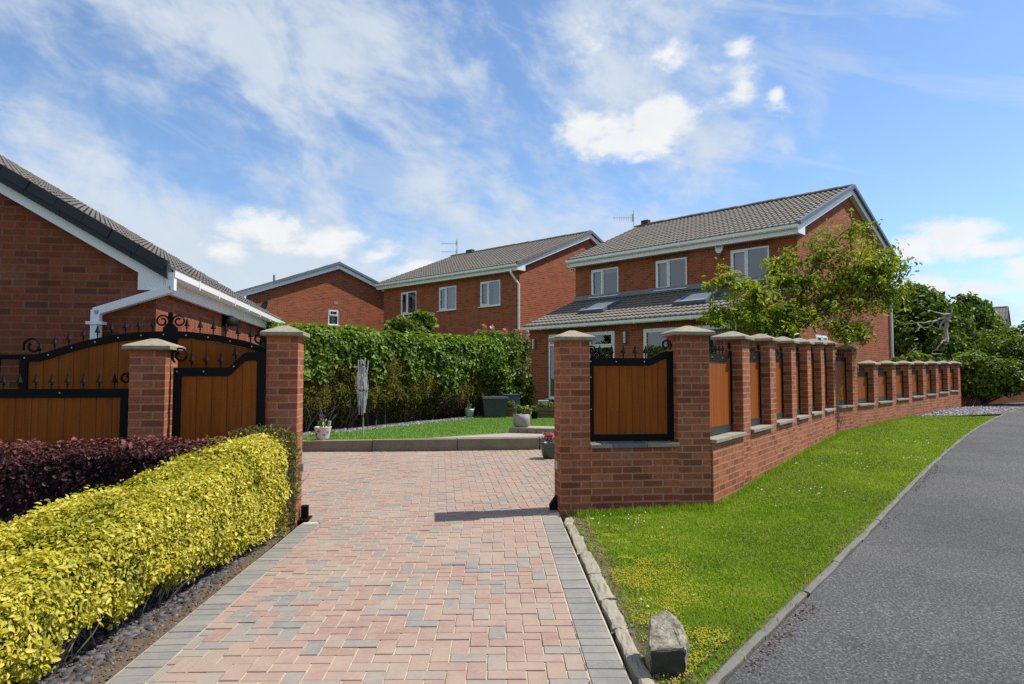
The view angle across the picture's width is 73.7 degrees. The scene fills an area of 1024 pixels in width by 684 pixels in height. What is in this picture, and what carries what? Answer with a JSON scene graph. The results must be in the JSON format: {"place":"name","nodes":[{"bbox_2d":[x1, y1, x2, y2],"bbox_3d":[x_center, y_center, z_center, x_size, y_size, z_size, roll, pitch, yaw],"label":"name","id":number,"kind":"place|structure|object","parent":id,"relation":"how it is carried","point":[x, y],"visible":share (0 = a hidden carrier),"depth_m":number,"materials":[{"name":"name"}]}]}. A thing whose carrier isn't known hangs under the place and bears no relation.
{"place":"outdoors","nodes":[
{"label":"outdoors","id":0,"kind":"place"},
{"bbox_2d":[105,450,631,683],"bbox_3d":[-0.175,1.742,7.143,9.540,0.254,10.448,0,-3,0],"label":"driveway","id":1,"kind":"structure","parent":0,"point":[235,644],"depth_m":4.72,"materials":[{"name":"brick"}]},
{"bbox_2d":[0,312,266,432],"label":"sliding gate","id":2,"kind":"structure","parent":1,"relation":"on","point":[107,358],"depth_m":7.18,"materials":[{"name":"black paint"}]},
{"bbox_2d":[106,515,629,683],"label":"driveway border","id":3,"kind":"object","parent":1,"relation":"on","point":[602,660],"visible":1,"depth_m":4.20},
{"bbox_2d":[540,431,554,458],"bbox_3d":[0.625,1.690,11.227,0.344,0.438,0.341,0,-3,0],"label":"plant pot","id":4,"kind":"object","parent":1,"relation":"on","point":[547,447],"visible":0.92,"depth_m":11.12,"materials":[{"name":"green ceramic"}]},
{"bbox_2d":[302,408,553,439],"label":"lawn","id":5,"kind":"structure","parent":0,"point":[430,431],"depth_m":13.90,"materials":[{"name":"green plant"}]},
{"bbox_2d":[355,359,368,434],"bbox_3d":[-2.888,1.084,13.112,0.266,1.508,0.164,0,-3,0],"label":"rotary dryer","id":6,"kind":"object","parent":5,"relation":"on","point":[362,384],"visible":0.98,"depth_m":13.09,"materials":[{"name":"grey"}]},
{"bbox_2d":[302,415,482,434],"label":"pale chippings","id":7,"kind":"object","parent":5,"relation":"on","point":[383,426],"visible":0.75,"depth_m":15.38,"materials":[{"name":"grey gravel"}]},
{"bbox_2d":[465,403,473,417],"bbox_3d":[-1.118,1.798,17.931,0.256,0.399,0.248,0,-3,0],"label":"plant pot","id":8,"kind":"object","parent":7,"relation":"on","point":[469,412],"visible":0.94,"depth_m":17.84,"materials":[{"name":"ceramic"}]},
{"bbox_2d":[480,396,507,417],"bbox_3d":[-0.492,1.735,18.285,0.695,0.555,0.685,1,-3,-10],"label":"storage box","id":9,"kind":"object","parent":5,"relation":"on","point":[494,406],"visible":1,"depth_m":17.98,"materials":[{"name":"grey plastic"}]},
{"bbox_2d":[501,394,519,405],"bbox_3d":[-0.039,1.761,19.235,0.480,0.587,0.440,1,-3,-10],"label":"metal bin","id":10,"kind":"object","parent":5,"relation":"on","point":[514,398],"visible":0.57,"depth_m":19.05,"materials":[{"name":"metal"}]},
{"bbox_2d":[505,400,517,416],"bbox_3d":[-0.056,1.799,18.532,0.429,0.452,0.424,0,-3,0],"label":"wooden planter","id":11,"kind":"object","parent":5,"relation":"on","point":[510,410],"visible":0.62,"depth_m":18.32,"materials":[{"name":"brown wood"}]},
{"bbox_2d":[509,426,553,433],"bbox_3d":[0.636,1.748,13.400,1.274,0.152,0.620,-1,-3,16],"label":"patio step","id":12,"kind":"object","parent":5,"relation":"on","point":[535,429],"visible":0.34,"depth_m":13.19,"materials":[{"name":"beige stone"}]},
{"bbox_2d":[513,405,531,426],"bbox_3d":[0.212,1.460,13.501,0.385,0.440,0.350,0,-3,0],"label":"plant pot","id":13,"kind":"object","parent":12,"relation":"on","point":[521,416],"visible":0.99,"depth_m":13.39,"materials":[{"name":"stone"}]},
{"bbox_2d":[531,405,538,418],"bbox_3d":[0.577,1.801,17.521,0.210,0.356,0.232,0,-3,0],"label":"plant pot","id":14,"kind":"object","parent":5,"relation":"on","point":[534,414],"visible":0.93,"depth_m":17.46,"materials":[{"name":"black paint"}]},
{"bbox_2d":[538,400,548,407],"bbox_3d":[0.856,1.812,18.681,0.290,0.432,0.290,0,-3,0],"label":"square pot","id":15,"kind":"object","parent":5,"relation":"on","point":[543,401],"visible":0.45,"depth_m":18.55,"materials":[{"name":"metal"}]},
{"bbox_2d":[536,400,553,417],"bbox_3d":[1.007,1.780,18.132,0.740,0.455,0.424,0,-3,0],"label":"wooden planter","id":16,"kind":"object","parent":5,"relation":"on","point":[548,411],"visible":0.69,"depth_m":17.92,"materials":[{"name":"brown wood"}]},
{"bbox_2d":[426,433,543,438],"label":"patio","id":17,"kind":"structure","parent":0,"point":[504,435],"depth_m":12.53,"materials":[{"name":"beige stone"}]},
{"bbox_2d":[0,0,1023,357],"label":"sky","id":18,"kind":"structure","parent":0,"point":[250,142],"materials":[{"name":"blue"}]},
{"bbox_2d":[248,406,1001,682],"bbox_3d":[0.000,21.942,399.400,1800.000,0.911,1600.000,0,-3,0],"label":"ground","id":19,"kind":"structure","parent":0,"point":[563,521],"depth_m":6.36,"materials":[{"name":"brown soil"}]},
{"bbox_2d":[0,155,284,388],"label":"brick garage","id":20,"kind":"structure","parent":19,"relation":"on","point":[73,266],"depth_m":7.67,"materials":[{"name":"brick"}]},
{"bbox_2d":[16,531,289,683],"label":"slate bed","id":21,"kind":"object","parent":19,"relation":"on","point":[118,665],"visible":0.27,"depth_m":4.00,"materials":[{"name":"grey gravel"}]},
{"bbox_2d":[0,434,232,542],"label":"purple hedge","id":22,"kind":"object","parent":21,"relation":"on","point":[28,480],"visible":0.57,"depth_m":5.79,"materials":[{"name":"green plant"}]},
{"bbox_2d":[4,526,283,683],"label":"slate chippings","id":23,"kind":"object","parent":21,"relation":"on","point":[83,674],"visible":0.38,"depth_m":4.02,"materials":[{"name":"grey gravel"}]},
{"bbox_2d":[0,428,291,683],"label":"yellow hedge","id":24,"kind":"object","parent":21,"relation":"on","point":[62,562],"visible":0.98,"depth_m":4.05,"materials":[{"name":"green plant"}]},
{"bbox_2d":[17,525,294,683],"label":"bed debris","id":25,"kind":"object","parent":21,"relation":"on","point":[176,620],"visible":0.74,"depth_m":4.19,"materials":[{"name":"gravel"}]},
{"bbox_2d":[223,423,308,529],"bbox_3d":[-2.401,1.293,6.590,0.835,1.016,0.735,0,-3,0],"label":"bare shrub","id":26,"kind":"object","parent":21,"relation":"on","point":[290,466],"visible":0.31,"depth_m":6.56,"materials":[{"name":"green plant"}]},
{"bbox_2d":[121,339,185,453],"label":"brick pillar","id":27,"kind":"structure","parent":19,"relation":"on","point":[152,364],"depth_m":6.59,"materials":[{"name":"brick"}]},
{"bbox_2d":[0,372,128,457],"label":"fence panel","id":28,"kind":"object","parent":27,"relation":"attached to","point":[49,415],"visible":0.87,"depth_m":6.56,"materials":[{"name":"black paint"}]},
{"bbox_2d":[171,346,265,449],"bbox_3d":[-2.931,0.876,6.782,0.899,1.682,0.059,0,-3,-7],"label":"fence panel","id":29,"kind":"object","parent":27,"relation":"attached to","point":[214,402],"visible":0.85,"depth_m":6.79,"materials":[{"name":"black paint"}]},
{"bbox_2d":[260,325,311,530],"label":"brick pillar","id":30,"kind":"structure","parent":19,"relation":"on","point":[284,375],"depth_m":6.91,"materials":[{"name":"brick"}]},
{"bbox_2d":[236,262,383,330],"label":"brick house","id":31,"kind":"structure","parent":19,"relation":"on","point":[340,294],"depth_m":32.66,"materials":[{"name":"brick"}]},
{"bbox_2d":[328,309,339,325],"bbox_3d":[-8.648,-1.173,32.954,0.638,0.792,0.319,2,-4,-40],"label":"window","id":32,"kind":"structure","parent":31,"relation":"in","point":[332,313],"depth_m":33.01,"materials":[{"name":"white plastic"}]},
{"bbox_2d":[308,412,481,431],"bbox_3d":[-3.291,1.962,17.278,3.319,0.079,10.923,-2,-3,31],"label":"hedge bed","id":33,"kind":"object","parent":19,"relation":"on","point":[396,423],"visible":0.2,"depth_m":15.91,"materials":[{"name":"soil"}]},
{"bbox_2d":[261,321,521,431],"bbox_3d":[-2.727,0.826,16.677,2.354,2.499,8.104,-2,-4,34],"label":"green hedge","id":34,"kind":"object","parent":33,"relation":"on","point":[416,376],"visible":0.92,"depth_m":15.79,"materials":[{"name":"green plant"}]},
{"bbox_2d":[382,309,438,334],"bbox_3d":[-2.914,0.547,19.672,1.576,3.065,1.340,0,-3,0],"label":"leafy shrub","id":35,"kind":"object","parent":33,"relation":"on","point":[421,321],"visible":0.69,"depth_m":19.55,"materials":[{"name":"green plant"}]},
{"bbox_2d":[469,356,535,407],"bbox_3d":[-0.317,1.128,20.411,1.520,2.164,3.586,-2,-4,33],"label":"dark shrub","id":36,"kind":"object","parent":33,"relation":"on","point":[499,389],"visible":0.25,"depth_m":20.47,"materials":[{"name":"green plant"}]},
{"bbox_2d":[474,324,532,387],"bbox_3d":[-0.295,0.827,20.289,1.921,2.570,2.542,0,-3,0],"label":"rose bush","id":37,"kind":"object","parent":33,"relation":"on","point":[522,342],"visible":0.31,"depth_m":19.73,"materials":[{"name":"green plant"}]},
{"bbox_2d":[299,450,557,521],"bbox_3d":[0.118,1.877,9.757,9.584,0.240,4.929,0,-3,-8],"label":"courtyard bed","id":38,"kind":"object","parent":19,"relation":"on","point":[422,486],"visible":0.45,"depth_m":8.84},
{"bbox_2d":[302,437,629,451],"bbox_3d":[-1.542,1.846,12.042,7.525,0.258,0.345,0,-3,-8],"label":"sleeper edging","id":39,"kind":"object","parent":19,"relation":"on","point":[443,444],"visible":0.34,"depth_m":12.07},
{"bbox_2d":[314,407,331,439],"bbox_3d":[-3.337,1.436,12.040,0.306,0.566,0.307,0,-3,0],"label":"plant pot","id":40,"kind":"object","parent":39,"relation":"on","point":[322,432],"visible":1,"depth_m":11.95,"materials":[{"name":"white ceramic"}]},
{"bbox_2d":[374,230,603,404],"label":"brick house","id":41,"kind":"structure","parent":19,"relation":"on","point":[513,287],"depth_m":28.60,"materials":[{"name":"red brick"}]},
{"bbox_2d":[399,291,415,315],"bbox_3d":[-4.665,-1.764,31.146,1.210,1.064,0.319,-3,-4,42],"label":"window","id":42,"kind":"structure","parent":41,"relation":"in","point":[407,294],"depth_m":31.19,"materials":[{"name":"white plastic"}]},
{"bbox_2d":[437,285,456,311],"bbox_3d":[-2.723,-1.855,29.383,1.208,1.064,0.319,-3,-4,42],"label":"window","id":43,"kind":"structure","parent":41,"relation":"in","point":[446,290],"depth_m":29.42,"materials":[{"name":"white plastic"}]},
{"bbox_2d":[478,280,500,307],"bbox_3d":[-0.837,-1.944,27.671,1.243,1.064,0.319,-3,-4,42],"label":"window","id":44,"kind":"structure","parent":41,"relation":"in","point":[487,284],"depth_m":27.71,"materials":[{"name":"white plastic"}]},
{"bbox_2d":[564,517,573,531],"bbox_3d":[0.563,1.805,6.752,0.107,0.076,0.339,0,-2,2],"label":"edging stone","id":45,"kind":"object","parent":19,"relation":"on","point":[569,521],"visible":0.64,"depth_m":6.73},
{"bbox_2d":[567,525,579,544],"bbox_3d":[0.574,1.789,6.353,0.093,0.070,0.475,-1,-2,-2],"label":"edging stone","id":46,"kind":"object","parent":19,"relation":"on","point":[572,530],"visible":0.73,"depth_m":6.36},
{"bbox_2d":[573,536,586,561],"bbox_3d":[0.588,1.767,5.859,0.120,0.070,0.528,-1,0,3],"label":"edging stone","id":47,"kind":"object","parent":19,"relation":"on","point":[578,543],"visible":0.66,"depth_m":5.85,"materials":[{"name":"grey stone"}]},
{"bbox_2d":[580,551,601,582],"bbox_3d":[0.608,1.741,5.313,0.126,0.078,0.577,1,-1,1],"label":"edging stone","id":48,"kind":"object","parent":19,"relation":"on","point":[586,561],"visible":0.78,"depth_m":5.27,"materials":[{"name":"grey stone"}]},
{"bbox_2d":[588,574,616,608],"bbox_3d":[0.617,1.717,4.736,0.119,0.075,0.593,-5,-3,-2],"label":"edging stone","id":49,"kind":"object","parent":19,"relation":"on","point":[599,586],"visible":0.83,"depth_m":4.67,"materials":[{"name":"grey stone"}]},
{"bbox_2d":[601,599,627,638],"bbox_3d":[0.628,1.697,4.205,0.121,0.071,0.480,0,-1,1],"label":"edging stone","id":50,"kind":"object","parent":19,"relation":"on","point":[610,611],"visible":0.85,"depth_m":4.17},
{"bbox_2d":[615,628,638,667],"bbox_3d":[0.634,1.683,3.774,0.099,0.075,0.393,-3,-4,3],"label":"edging stone","id":51,"kind":"object","parent":19,"relation":"on","point":[625,645],"visible":0.78,"depth_m":3.76,"materials":[{"name":"beige stone"}]},
{"bbox_2d":[548,326,715,519],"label":"garden wall","id":52,"kind":"structure","parent":19,"relation":"on","point":[617,475],"depth_m":7.34,"materials":[{"name":"brick"}]},
{"bbox_2d":[590,340,673,441],"bbox_3d":[1.299,0.529,7.512,0.973,1.116,0.054,0,-3,-7],"label":"fence panel","id":53,"kind":"object","parent":52,"relation":"on","point":[631,399],"visible":0.9,"depth_m":7.50,"materials":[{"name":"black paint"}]},
{"bbox_2d":[626,653,654,683],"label":"edging stone","id":54,"kind":"object","parent":19,"relation":"on","point":[636,667],"visible":0.99,"depth_m":3.43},
{"bbox_2d":[520,184,896,407],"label":"brick house","id":55,"kind":"structure","parent":19,"relation":"on","point":[638,287],"depth_m":22.06,"materials":[{"name":"red brick"}]},
{"bbox_2d":[546,331,614,399],"bbox_3d":[2.136,0.769,21.445,0.165,2.119,2.789,3,-4,-45],"label":"window","id":56,"kind":"structure","parent":55,"relation":"in","point":[611,333],"depth_m":21.71,"materials":[{"name":"white plastic"}]},
{"bbox_2d":[589,267,618,298],"bbox_3d":[3.299,-2.077,24.013,0.319,1.012,1.298,3,-4,-45],"label":"window","id":57,"kind":"structure","parent":55,"relation":"in","point":[599,274],"depth_m":24.18,"materials":[{"name":"white plastic"}]},
{"bbox_2d":[653,257,687,291],"bbox_3d":[5.186,-2.176,22.108,0.319,1.012,1.268,3,-4,-45],"label":"window","id":58,"kind":"structure","parent":55,"relation":"in","point":[665,265],"depth_m":22.37,"materials":[{"name":"white plastic"}]},
{"bbox_2d":[643,325,736,357],"bbox_3d":[4.865,0.711,18.740,0.090,2.285,2.950,3,-4,-45],"label":"patio door","id":59,"kind":"structure","parent":55,"relation":"in","point":[645,331],"depth_m":19.48,"materials":[{"name":"white plastic"}]},
{"bbox_2d":[730,245,768,281],"bbox_3d":[7.065,-2.275,20.213,0.319,1.012,1.305,3,-4,-45],"label":"window","id":60,"kind":"structure","parent":55,"relation":"in","point":[741,255],"depth_m":20.50,"materials":[{"name":"white plastic"}]},
{"bbox_2d":[816,334,827,340],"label":"window","id":61,"kind":"structure","parent":55,"relation":"in","point":[819,336],"depth_m":20.14,"materials":[{"name":"white plastic"}]},
{"bbox_2d":[710,331,837,505],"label":"garden wall","id":62,"kind":"structure","parent":19,"relation":"on","point":[743,451],"depth_m":9.78,"materials":[{"name":"brick"},{"name":"oak wood"},{"name":"concrete"}]},
{"bbox_2d":[709,342,732,435],"bbox_3d":[2.421,0.531,8.093,0.055,1.106,1.232,-2,-4,34],"label":"fence panel","id":63,"kind":"object","parent":62,"relation":"on","point":[721,394],"visible":0.66,"depth_m":8.23,"materials":[{"name":"black paint"}]},
{"bbox_2d":[749,344,761,425],"bbox_3d":[3.257,0.572,9.348,0.055,1.134,1.091,-2,-4,34],"label":"fence panel","id":64,"kind":"object","parent":62,"relation":"on","point":[755,389],"visible":0.52,"depth_m":9.58,"materials":[{"name":"black paint"}]},
{"bbox_2d":[775,346,783,418],"bbox_3d":[4.050,0.615,10.539,0.055,1.151,1.082,-2,-4,34],"label":"fence panel","id":65,"kind":"object","parent":62,"relation":"on","point":[779,387],"visible":0.47,"depth_m":10.81,"materials":[{"name":"black paint"}]},
{"bbox_2d":[796,347,800,413],"bbox_3d":[4.806,0.655,11.683,0.045,1.180,0.969,-2,-4,34],"label":"fence panel","id":66,"kind":"object","parent":62,"relation":"on","point":[798,382],"visible":0.33,"depth_m":11.99,"materials":[{"name":"black paint"}]},
{"bbox_2d":[811,347,814,410],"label":"fence panel","id":67,"kind":"object","parent":62,"relation":"on","point":[812,378],"visible":0.31,"depth_m":13.14,"materials":[{"name":"black paint"}]},
{"bbox_2d":[824,348,826,407],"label":"fence panel","id":68,"kind":"object","parent":62,"relation":"on","point":[825,376],"visible":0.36,"depth_m":14.32,"materials":[{"name":"black paint"}]},
{"bbox_2d":[566,414,997,683],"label":"verge","id":69,"kind":"structure","parent":19,"relation":"on","point":[731,578],"depth_m":6.34,"materials":[{"name":"plant"}]},
{"bbox_2d":[568,517,676,683],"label":"soil margin","id":70,"kind":"object","parent":69,"relation":"on","point":[630,630],"visible":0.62,"depth_m":4.32,"materials":[{"name":"brown soil"}]},
{"bbox_2d":[573,517,696,683],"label":"soil crumbs","id":71,"kind":"object","parent":69,"relation":"on","point":[622,611],"visible":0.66,"depth_m":4.60,"materials":[{"name":"brown soil"}]},
{"bbox_2d":[645,611,689,677],"bbox_3d":[0.794,1.560,3.477,0.239,0.300,0.270,0,-3,0],"label":"boulder","id":72,"kind":"object","parent":69,"relation":"on","point":[668,648],"visible":0.88,"depth_m":3.40,"materials":[{"name":"stone"}]},
{"bbox_2d":[584,516,788,683],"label":"yellow clover","id":73,"kind":"object","parent":69,"relation":"on","point":[671,593],"visible":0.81,"depth_m":4.60,"materials":[{"name":"yellow plant"}]},
{"bbox_2d":[592,440,926,610],"bbox_3d":[3.174,1.735,8.136,2.473,0.298,13.498,-2,-4,37],"label":"white clover","id":74,"kind":"object","parent":69,"relation":"on","point":[761,489],"visible":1,"depth_m":7.92,"materials":[{"name":"white plant"}]},
{"bbox_2d":[678,468,919,683],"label":"verge debris","id":75,"kind":"object","parent":69,"relation":"on","point":[716,657],"visible":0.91,"depth_m":4.56,"materials":[{"name":"plant"}]},
{"bbox_2d":[701,471,920,683],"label":"kerb margin","id":76,"kind":"object","parent":69,"relation":"on","point":[793,596],"visible":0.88,"depth_m":4.29,"materials":[{"name":"soil"}]},
{"bbox_2d":[696,208,921,349],"bbox_3d":[6.721,-0.584,15.566,5.421,5.174,2.937,0,-3,0],"label":"cherry tree","id":77,"kind":"object","parent":19,"relation":"on","point":[879,270],"visible":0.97,"depth_m":15.46,"materials":[{"name":"green plant"}]},
{"bbox_2d":[706,407,1023,683],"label":"kerb","id":78,"kind":"structure","parent":19,"relation":"on","point":[734,663],"depth_m":4.56,"materials":[{"name":"concrete"}]},
{"bbox_2d":[889,356,906,361],"bbox_3d":[12.114,1.014,21.389,0.634,1.215,0.610,-2,-4,38],"label":"bush","id":79,"kind":"object","parent":19,"relation":"on","point":[895,359],"visible":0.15,"depth_m":21.36,"materials":[{"name":"green plant"}]},
{"bbox_2d":[835,345,961,430],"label":"garden wall","id":80,"kind":"structure","parent":19,"relation":"on","point":[852,413],"depth_m":17.68,"materials":[{"name":"brick"},{"name":"wood"},{"name":"concrete"}]},
{"bbox_2d":[835,352,846,404],"bbox_3d":[7.194,0.803,15.091,0.045,1.170,1.041,-3,-4,44],"label":"fence panel","id":81,"kind":"object","parent":80,"relation":"on","point":[841,390],"visible":0.65,"depth_m":15.23,"materials":[{"name":"black paint"}]},
{"bbox_2d":[857,367,868,402],"bbox_3d":[8.207,0.843,16.150,0.045,1.188,1.196,-3,-4,44],"label":"fence panel","id":82,"kind":"object","parent":80,"relation":"on","point":[862,380],"visible":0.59,"depth_m":16.29,"materials":[{"name":"black paint"}]},
{"bbox_2d":[878,367,886,400],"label":"fence panel","id":83,"kind":"object","parent":80,"relation":"on","point":[882,385],"visible":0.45,"depth_m":17.42,"materials":[{"name":"black paint"}]},
{"bbox_2d":[896,367,903,397],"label":"fence panel","id":84,"kind":"object","parent":80,"relation":"on","point":[899,386],"visible":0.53,"depth_m":18.55,"materials":[{"name":"black paint"}]},
{"bbox_2d":[912,366,917,395],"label":"fence panel","id":85,"kind":"object","parent":80,"relation":"on","point":[914,382],"visible":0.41,"depth_m":19.69,"materials":[{"name":"black paint"}]},
{"bbox_2d":[926,367,931,393],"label":"fence panel","id":86,"kind":"object","parent":80,"relation":"on","point":[928,381],"visible":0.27,"depth_m":20.82,"materials":[{"name":"black paint"}]},
{"bbox_2d":[938,367,942,391],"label":"fence panel","id":87,"kind":"object","parent":80,"relation":"on","point":[940,373],"visible":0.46,"depth_m":21.94,"materials":[{"name":"black paint"}]},
{"bbox_2d":[950,367,953,389],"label":"fence panel","id":88,"kind":"object","parent":80,"relation":"on","point":[951,380],"visible":0.27,"depth_m":23.08,"materials":[{"name":"black paint"}]},
{"bbox_2d":[901,351,933,361],"bbox_3d":[13.261,0.941,22.369,1.126,1.336,0.637,0,-3,0],"label":"bush","id":89,"kind":"object","parent":19,"relation":"on","point":[922,357],"visible":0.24,"depth_m":22.28,"materials":[{"name":"green plant"}]},
{"bbox_2d":[892,283,977,361],"bbox_3d":[16.021,-0.061,26.401,4.822,4.890,4.372,0,-3,0],"label":"broad tree","id":90,"kind":"object","parent":19,"relation":"on","point":[934,326],"visible":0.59,"depth_m":26.11,"materials":[{"name":"green plant"}]},
{"bbox_2d":[903,306,1010,336],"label":"tan house","id":91,"kind":"structure","parent":19,"relation":"on","point":[1003,312],"depth_m":49.93,"materials":[{"name":"brick"}]},
{"bbox_2d":[937,291,1010,376],"bbox_3d":[20.007,0.109,29.901,4.460,4.700,2.582,1,-3,-21],"label":"dark tree","id":92,"kind":"object","parent":19,"relation":"on","point":[983,312],"visible":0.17,"depth_m":29.64,"materials":[{"name":"green plant"}]},
{"bbox_2d":[952,320,1023,403],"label":"wide shrub","id":93,"kind":"object","parent":19,"relation":"on","point":[998,369],"visible":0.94,"depth_m":24.04,"materials":[{"name":"green plant"}]},
{"bbox_2d":[960,377,1023,406],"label":"garden wall","id":94,"kind":"structure","parent":19,"relation":"on","point":[966,400],"depth_m":25.66,"materials":[{"name":"brick"}]},
{"bbox_2d":[946,358,975,386],"bbox_3d":[16.035,1.127,24.392,1.443,1.122,0.738,2,-4,-33],"label":"ivy","id":95,"kind":"object","parent":94,"relation":"attached to","point":[963,365],"visible":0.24,"depth_m":24.12,"materials":[{"name":"green plant"}]},
{"bbox_2d":[725,408,1023,683],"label":"road","id":96,"kind":"structure","parent":0,"point":[926,586],"depth_m":4.55,"materials":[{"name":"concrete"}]},
{"bbox_2d":[744,465,943,674],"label":"leaf litter","id":97,"kind":"object","parent":96,"relation":"on","point":[774,643],"visible":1,"depth_m":3.92,"materials":[{"name":"brown plant"}]},
{"bbox_2d":[919,402,1023,416],"bbox_3d":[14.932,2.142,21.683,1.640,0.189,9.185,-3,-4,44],"label":"gravel","id":98,"kind":"structure","parent":0,"point":[990,409],"depth_m":20.58,"materials":[{"name":"grey gravel"}]}
]}

